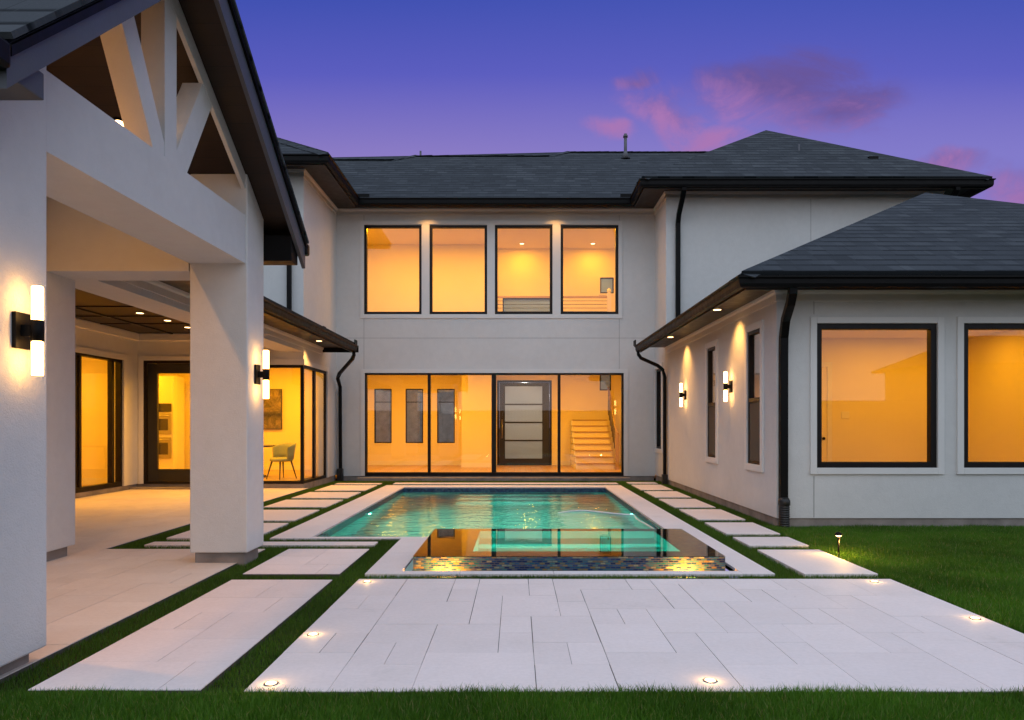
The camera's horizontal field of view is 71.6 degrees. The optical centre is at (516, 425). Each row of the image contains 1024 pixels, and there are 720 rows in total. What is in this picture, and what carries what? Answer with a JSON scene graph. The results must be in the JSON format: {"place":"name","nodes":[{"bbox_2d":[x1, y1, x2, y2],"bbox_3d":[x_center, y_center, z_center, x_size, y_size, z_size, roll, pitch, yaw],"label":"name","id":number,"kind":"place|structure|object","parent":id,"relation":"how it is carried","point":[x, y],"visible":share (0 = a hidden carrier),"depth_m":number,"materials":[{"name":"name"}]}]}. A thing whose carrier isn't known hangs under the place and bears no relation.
{"place":"outdoors","nodes":[
{"label":"outdoors","id":0,"kind":"place"},
{"bbox_2d":[0,549,264,683],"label":"patio","id":1,"kind":"structure","parent":0,"point":[90,592],"depth_m":5.75,"materials":[{"name":"stone"}]},
{"bbox_2d":[159,376,183,468],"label":"interior wall","id":2,"kind":"structure","parent":0,"point":[171,422],"depth_m":18.50,"materials":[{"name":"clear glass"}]},
{"bbox_2d":[159,437,170,457],"bbox_3d":[-9.300,0.575,18.459,0.600,0.550,0.082,0,0,0],"label":"oven door","id":3,"kind":"structure","parent":2,"relation":"in","point":[164,442],"depth_m":18.47,"materials":[{"name":"metal"}]},
{"bbox_2d":[159,413,170,433],"bbox_3d":[-9.300,-0.050,18.459,0.600,0.540,0.082,0,0,0],"label":"oven door","id":4,"kind":"structure","parent":2,"relation":"in","point":[164,418],"depth_m":18.47,"materials":[{"name":"metal"}]},
{"bbox_2d":[28,580,331,700],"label":"paving slab","id":5,"kind":"structure","parent":0,"point":[201,642],"depth_m":4.26,"materials":[{"name":"concrete"}]},
{"bbox_2d":[67,488,308,548],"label":"patio","id":6,"kind":"structure","parent":0,"point":[111,520],"depth_m":10.41,"materials":[{"name":"stone"}]},
{"bbox_2d":[144,542,377,547],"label":"pavement","id":7,"kind":"structure","parent":0,"point":[272,544],"depth_m":7.77,"materials":[{"name":"stone"}]},
{"bbox_2d":[243,549,368,577],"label":"paving slab","id":8,"kind":"structure","parent":0,"point":[311,562],"depth_m":6.71,"materials":[{"name":"concrete"}]},
{"bbox_2d":[393,483,617,484],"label":"pavement","id":9,"kind":"structure","parent":0,"point":[504,483],"depth_m":15.98,"materials":[{"name":"stone"}]},
{"bbox_2d":[0,680,1023,719],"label":"lawn grass","id":10,"kind":"structure","parent":0,"point":[510,706],"depth_m":3.29,"materials":[{"name":"green plant"}]},
{"bbox_2d":[15,478,1022,719],"bbox_3d":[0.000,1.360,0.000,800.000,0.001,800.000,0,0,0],"label":"ground","id":11,"kind":"structure","parent":0,"point":[728,568],"depth_m":3.43,"materials":[{"name":"green plant"}]},
{"bbox_2d":[166,523,287,540],"bbox_3d":[-3.565,1.327,8.875,1.010,0.055,1.270,0,0,0],"label":"stepping stone","id":12,"kind":"object","parent":11,"relation":"on","point":[269,527],"visible":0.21,"depth_m":8.81,"materials":[{"name":"stone"}]},
{"bbox_2d":[263,510,318,522],"bbox_3d":[-3.565,1.327,10.380,1.010,0.055,1.240,0,0,0],"label":"stepping stone","id":13,"kind":"object","parent":11,"relation":"on","point":[281,515],"visible":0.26,"depth_m":10.40,"materials":[{"name":"stone"}]},
{"bbox_2d":[264,500,341,508],"bbox_3d":[-3.565,1.327,11.940,1.010,0.055,1.120,0,0,0],"label":"stepping stone","id":14,"kind":"object","parent":11,"relation":"on","point":[305,503],"visible":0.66,"depth_m":11.87,"materials":[{"name":"stone"}]},
{"bbox_2d":[293,492,360,499],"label":"stepping stone","id":15,"kind":"object","parent":11,"relation":"on","point":[326,495],"visible":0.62,"depth_m":13.23,"materials":[{"name":"stone"}]},
{"bbox_2d":[315,485,376,491],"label":"stepping stone","id":16,"kind":"object","parent":11,"relation":"on","point":[349,488],"visible":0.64,"depth_m":14.71,"materials":[{"name":"stone"}]},
{"bbox_2d":[335,483,381,484],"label":"stepping stone","id":17,"kind":"object","parent":11,"relation":"on","point":[358,483],"visible":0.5,"depth_m":15.98,"materials":[{"name":"stone"}]},
{"bbox_2d":[0,480,892,704],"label":"turf","id":18,"kind":"structure","parent":11,"relation":"on","point":[730,541],"depth_m":6.20,"materials":[{"name":"green plant"}]},
{"bbox_2d":[0,0,1023,674],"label":"house","id":19,"kind":"structure","parent":11,"relation":"on","point":[878,296],"depth_m":12.48,"materials":[{"name":"paint"}]},
{"bbox_2d":[12,285,44,375],"bbox_3d":[-2.558,-0.500,3.740,0.128,0.470,0.116,0,0,0],"label":"wall sconce","id":20,"kind":"object","parent":19,"relation":"attached to","point":[27,329],"depth_m":3.72,"materials":[{"name":"white glass"}]},
{"bbox_2d":[75,346,126,492],"bbox_3d":[-7.962,-0.110,12.580,0.155,2.640,3.560,0,0,0],"label":"sliding door","id":21,"kind":"structure","parent":19,"relation":"in","point":[110,483],"depth_m":13.92,"materials":[{"name":"metal"}]},
{"bbox_2d":[113,117,123,125],"bbox_3d":[-3.520,-2.659,6.297,0.164,0.011,0.164,0,-35,0],"label":"recessed downlight","id":22,"kind":"object","parent":19,"relation":"attached to","point":[119,120],"visible":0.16,"depth_m":6.25,"materials":[{"name":"white metal"}]},
{"bbox_2d":[139,356,189,483],"bbox_3d":[-7.150,-0.120,14.829,1.440,2.660,0.182,0,0,0],"label":"door","id":23,"kind":"structure","parent":19,"relation":"in","point":[150,367],"depth_m":14.82,"materials":[{"name":"metal"}]},
{"bbox_2d":[254,350,269,398],"bbox_3d":[-2.481,-0.500,6.930,0.128,0.470,0.116,0,0,0],"label":"wall sconce","id":24,"kind":"object","parent":19,"relation":"attached to","point":[259,374],"depth_m":6.91,"materials":[{"name":"white glass"}]},
{"bbox_2d":[263,444,274,476],"bbox_3d":[-6.250,0.840,16.900,1.100,0.760,1.100,0,0,0],"label":"dining table","id":25,"kind":"object","parent":19,"relation":"on","point":[264,445],"visible":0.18,"depth_m":16.65,"materials":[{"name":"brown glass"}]},
{"bbox_2d":[263,389,281,428],"bbox_3d":[-6.780,-0.455,19.463,0.670,1.100,0.057,0,0,0],"label":"wall picture","id":26,"kind":"object","parent":19,"relation":"attached to","point":[272,411],"depth_m":19.44,"materials":[{"name":"fabric"}]},
{"bbox_2d":[266,443,296,479],"bbox_3d":[-5.394,0.812,16.387,0.578,0.823,0.620,0,0,35],"label":"dining chair","id":27,"kind":"object","parent":19,"relation":"on","point":[283,452],"visible":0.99,"depth_m":16.38,"materials":[{"name":"grey fabric"}]},
{"bbox_2d":[263,359,328,483],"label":"corner window","id":28,"kind":"structure","parent":19,"relation":"in","point":[273,363],"depth_m":15.63,"materials":[{"name":"metal"}]},
{"bbox_2d":[373,388,392,444],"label":"window","id":29,"kind":"structure","parent":19,"relation":"in","point":[374,389],"depth_m":22.50,"materials":[{"name":"glass"}]},
{"bbox_2d":[364,225,421,313],"bbox_3d":[-3.060,-3.850,17.562,1.420,2.200,0.095,0,0,0],"label":"window","id":30,"kind":"structure","parent":19,"relation":"in","point":[366,227],"depth_m":17.51,"materials":[{"name":"metal"}]},
{"bbox_2d":[404,388,424,444],"bbox_3d":[-3.250,-0.305,22.515,0.640,1.810,0.070,0,0,0],"label":"window","id":31,"kind":"structure","parent":19,"relation":"in","point":[405,389],"depth_m":22.48,"materials":[{"name":"glass"}]},
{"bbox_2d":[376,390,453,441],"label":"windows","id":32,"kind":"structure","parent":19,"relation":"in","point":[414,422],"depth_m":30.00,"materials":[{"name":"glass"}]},
{"bbox_2d":[436,388,455,444],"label":"window","id":33,"kind":"structure","parent":19,"relation":"in","point":[437,443],"depth_m":22.48,"materials":[{"name":"glass"}]},
{"bbox_2d":[430,225,486,313],"bbox_3d":[-1.445,-3.850,17.562,1.420,2.200,0.095,0,0,0],"label":"window","id":34,"kind":"structure","parent":19,"relation":"in","point":[432,227],"depth_m":17.51,"materials":[{"name":"metal"}]},
{"bbox_2d":[361,369,627,475],"bbox_3d":[-0.560,-0.080,17.555,6.580,2.640,0.150,0,0,0],"label":"sliding door","id":35,"kind":"structure","parent":19,"relation":"in","point":[364,372],"depth_m":17.51,"materials":[{"name":"metal"}]},
{"bbox_2d":[495,225,551,313],"bbox_3d":[0.165,-3.850,17.562,1.420,2.200,0.095,0,0,0],"label":"window","id":36,"kind":"structure","parent":19,"relation":"in","point":[497,227],"depth_m":17.51,"materials":[{"name":"metal"}]},
{"bbox_2d":[497,380,551,464],"bbox_3d":[0.235,-0.095,22.493,1.730,2.690,0.134,0,0,0],"label":"front door","id":37,"kind":"structure","parent":19,"relation":"in","point":[524,407],"depth_m":22.52,"materials":[{"name":"glass"}]},
{"bbox_2d":[501,298,549,310],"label":"window","id":38,"kind":"structure","parent":19,"relation":"in","point":[503,300],"depth_m":20.73,"materials":[{"name":"glass"}]},
{"bbox_2d":[498,289,610,311],"bbox_3d":[1.021,-3.147,19.900,3.242,1.395,0.121,0,0,0],"label":"loft railing","id":39,"kind":"object","parent":19,"relation":"on","point":[608,297],"visible":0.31,"depth_m":19.87,"materials":[{"name":"wood"}]},
{"bbox_2d":[561,225,617,313],"bbox_3d":[1.788,-3.850,17.562,1.425,2.200,0.095,0,0,0],"label":"window","id":40,"kind":"structure","parent":19,"relation":"in","point":[615,227],"depth_m":17.51,"materials":[{"name":"metal"}]},
{"bbox_2d":[598,375,611,391],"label":"window","id":41,"kind":"structure","parent":19,"relation":"in","point":[604,381],"depth_m":22.53,"materials":[{"name":"glass"}]},
{"bbox_2d":[599,276,614,294],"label":"window","id":42,"kind":"structure","parent":19,"relation":"in","point":[605,282],"depth_m":20.71,"materials":[{"name":"glass"}]},
{"bbox_2d":[654,363,662,452],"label":"window","id":43,"kind":"structure","parent":19,"relation":"in","point":[659,449],"depth_m":17.33,"materials":[{"name":"metal"}]},
{"bbox_2d":[679,383,685,406],"bbox_3d":[3.336,-0.620,14.300,0.128,0.470,0.116,0,0,0],"label":"wall sconce","id":44,"kind":"object","parent":19,"relation":"attached to","point":[681,394],"depth_m":14.28,"materials":[{"name":"white glass"}]},
{"bbox_2d":[705,339,717,463],"bbox_3d":[3.424,-0.410,12.365,0.103,2.110,0.760,0,0,0],"label":"window","id":45,"kind":"structure","parent":19,"relation":"in","point":[711,409],"depth_m":12.49,"materials":[{"name":"glass"}]},
{"bbox_2d":[723,372,732,401],"bbox_3d":[3.336,-0.620,11.250,0.128,0.470,0.116,0,0,0],"label":"wall sconce","id":46,"kind":"object","parent":19,"relation":"attached to","point":[726,386],"depth_m":11.22,"materials":[{"name":"white glass"}]},
{"bbox_2d":[744,319,763,472],"bbox_3d":[3.424,-0.410,10.155,0.103,2.110,0.760,0,0,0],"label":"window","id":47,"kind":"structure","parent":19,"relation":"in","point":[753,407],"depth_m":10.26,"materials":[{"name":"glass"}]},
{"bbox_2d":[822,362,831,461],"bbox_3d":[5.710,0.035,13.975,0.980,2.570,0.051,0,0,0],"label":"interior door","id":48,"kind":"structure","parent":19,"relation":"in","point":[826,366],"depth_m":13.97,"materials":[{"name":"white wood"}]},
{"bbox_2d":[841,412,848,418],"bbox_3d":[6.470,-0.210,13.993,0.160,0.140,0.011,0,0,0],"label":"light switch","id":49,"kind":"object","parent":19,"relation":"attached to","point":[844,415],"visible":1,"depth_m":13.99,"materials":[{"name":"white plastic"}]},
{"bbox_2d":[810,317,944,473],"bbox_3d":[4.710,-0.395,9.336,1.750,2.060,0.128,0,0,0],"label":"window","id":50,"kind":"structure","parent":19,"relation":"in","point":[935,464],"depth_m":9.28,"materials":[{"name":"metal"}]},
{"bbox_2d":[956,317,1023,473],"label":"window","id":51,"kind":"structure","parent":19,"relation":"in","point":[963,466],"depth_m":9.27,"materials":[{"name":"metal"}]},
{"bbox_2d":[270,485,774,577],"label":"swimming pool","id":52,"kind":"structure","parent":11,"relation":"in","point":[396,559],"depth_m":8.84,"materials":[{"name":"paint"}]},
{"bbox_2d":[327,492,650,536],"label":"water","id":53,"kind":"structure","parent":52,"relation":"in","point":[414,514],"depth_m":11.30,"materials":[{"name":"teal liquid"}]},
{"bbox_2d":[558,510,654,528],"bbox_3d":[1.631,1.405,10.554,0.886,0.046,2.620,0,0,-28],"label":"pool hose","id":54,"kind":"object","parent":53,"relation":"on","point":[636,518],"visible":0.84,"depth_m":11.27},
{"bbox_2d":[407,529,724,577],"bbox_3d":[0.480,1.894,7.277,3.020,1.412,1.833,0,0,0],"label":"spa","id":55,"kind":"object","parent":52,"relation":"in","point":[560,550],"visible":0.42,"depth_m":6.71,"materials":[{"name":"clear liquid"}]},
{"bbox_2d":[626,482,657,484],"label":"stepping stone","id":56,"kind":"object","parent":11,"relation":"on","point":[642,483],"visible":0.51,"depth_m":15.98,"materials":[{"name":"stone"}]},
{"bbox_2d":[632,485,672,490],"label":"stepping stone","id":57,"kind":"object","parent":11,"relation":"on","point":[651,487],"visible":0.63,"depth_m":14.95,"materials":[{"name":"stone"}]},
{"bbox_2d":[644,491,690,498],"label":"stepping stone","id":58,"kind":"object","parent":11,"relation":"on","point":[666,494],"visible":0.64,"depth_m":13.43,"materials":[{"name":"stone"}]},
{"bbox_2d":[659,499,715,508],"bbox_3d":[2.850,1.327,11.990,0.650,0.055,1.300,0,0,0],"label":"stepping stone","id":59,"kind":"object","parent":11,"relation":"on","point":[685,503],"visible":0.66,"depth_m":11.87,"materials":[{"name":"stone"}]},
{"bbox_2d":[679,509,744,521],"bbox_3d":[2.850,1.327,10.465,0.650,0.055,1.210,0,0,0],"label":"stepping stone","id":60,"kind":"object","parent":11,"relation":"on","point":[709,514],"visible":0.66,"depth_m":10.40,"materials":[{"name":"stone"}]},
{"bbox_2d":[705,522,779,536],"bbox_3d":[2.850,1.327,9.060,0.650,0.055,1.000,0,0,0],"label":"stepping stone","id":61,"kind":"object","parent":11,"relation":"on","point":[738,528],"visible":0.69,"depth_m":8.98,"materials":[{"name":"stone"}]},
{"bbox_2d":[733,537,808,548],"bbox_3d":[2.850,1.327,8.015,0.650,0.055,0.590,0,0,0],"label":"stepping stone","id":62,"kind":"object","parent":11,"relation":"on","point":[754,542],"visible":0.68,"depth_m":7.91,"materials":[{"name":"stone"}]},
{"bbox_2d":[758,550,877,577],"bbox_3d":[2.850,1.327,6.850,0.650,0.055,1.220,0,0,0],"label":"stepping stone","id":63,"kind":"object","parent":11,"relation":"on","point":[812,562],"visible":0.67,"depth_m":6.70,"materials":[{"name":"stone"}]},
{"bbox_2d":[835,532,842,556],"bbox_3d":[3.270,1.220,7.220,0.076,0.280,0.076,0,0,0],"label":"path light","id":64,"kind":"object","parent":11,"relation":"on","point":[838,534],"visible":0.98,"depth_m":7.21,"materials":[{"name":"brown metal"}]},
{"bbox_2d":[570,420,614,468],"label":"staircase","id":65,"kind":"structure","parent":0,"point":[590,440],"depth_m":21.20,"materials":[{"name":"paint"}]},
{"bbox_2d":[607,387,618,469],"bbox_3d":[2.860,0.014,21.268,0.100,2.472,2.097,0,0,0],"label":"stair railing","id":66,"kind":"object","parent":65,"relation":"on","point":[615,435],"visible":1,"depth_m":20.85,"materials":[{"name":"brown wood"}]},
{"bbox_2d":[244,579,1023,701],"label":"patio","id":67,"kind":"structure","parent":0,"point":[409,634],"depth_m":4.32,"materials":[{"name":"stone"}]},
{"bbox_2d":[264,680,278,685],"bbox_3d":[-1.240,1.298,3.580,0.072,0.006,0.072,0,0,0],"label":"ground light","id":68,"kind":"object","parent":67,"relation":"on","point":[271,683],"visible":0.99,"depth_m":3.57,"materials":[{"name":"metal"}]},
{"bbox_2d":[307,632,318,635],"bbox_3d":[-1.270,1.298,4.420,0.072,0.006,0.072,0,0,0],"label":"ground light","id":69,"kind":"object","parent":67,"relation":"on","point":[312,634],"visible":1,"depth_m":4.41,"materials":[{"name":"metal"}]},
{"bbox_2d":[703,678,717,682],"bbox_3d":[0.985,1.298,3.620,0.072,0.006,0.072,0,0,0],"label":"ground light","id":70,"kind":"object","parent":67,"relation":"on","point":[709,680],"visible":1,"depth_m":3.61,"materials":[{"name":"metal"}]},
{"bbox_2d":[763,523,1023,633],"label":"lawn grass","id":71,"kind":"structure","parent":0,"point":[881,551],"depth_m":7.05,"materials":[{"name":"green plant"}]}
]}

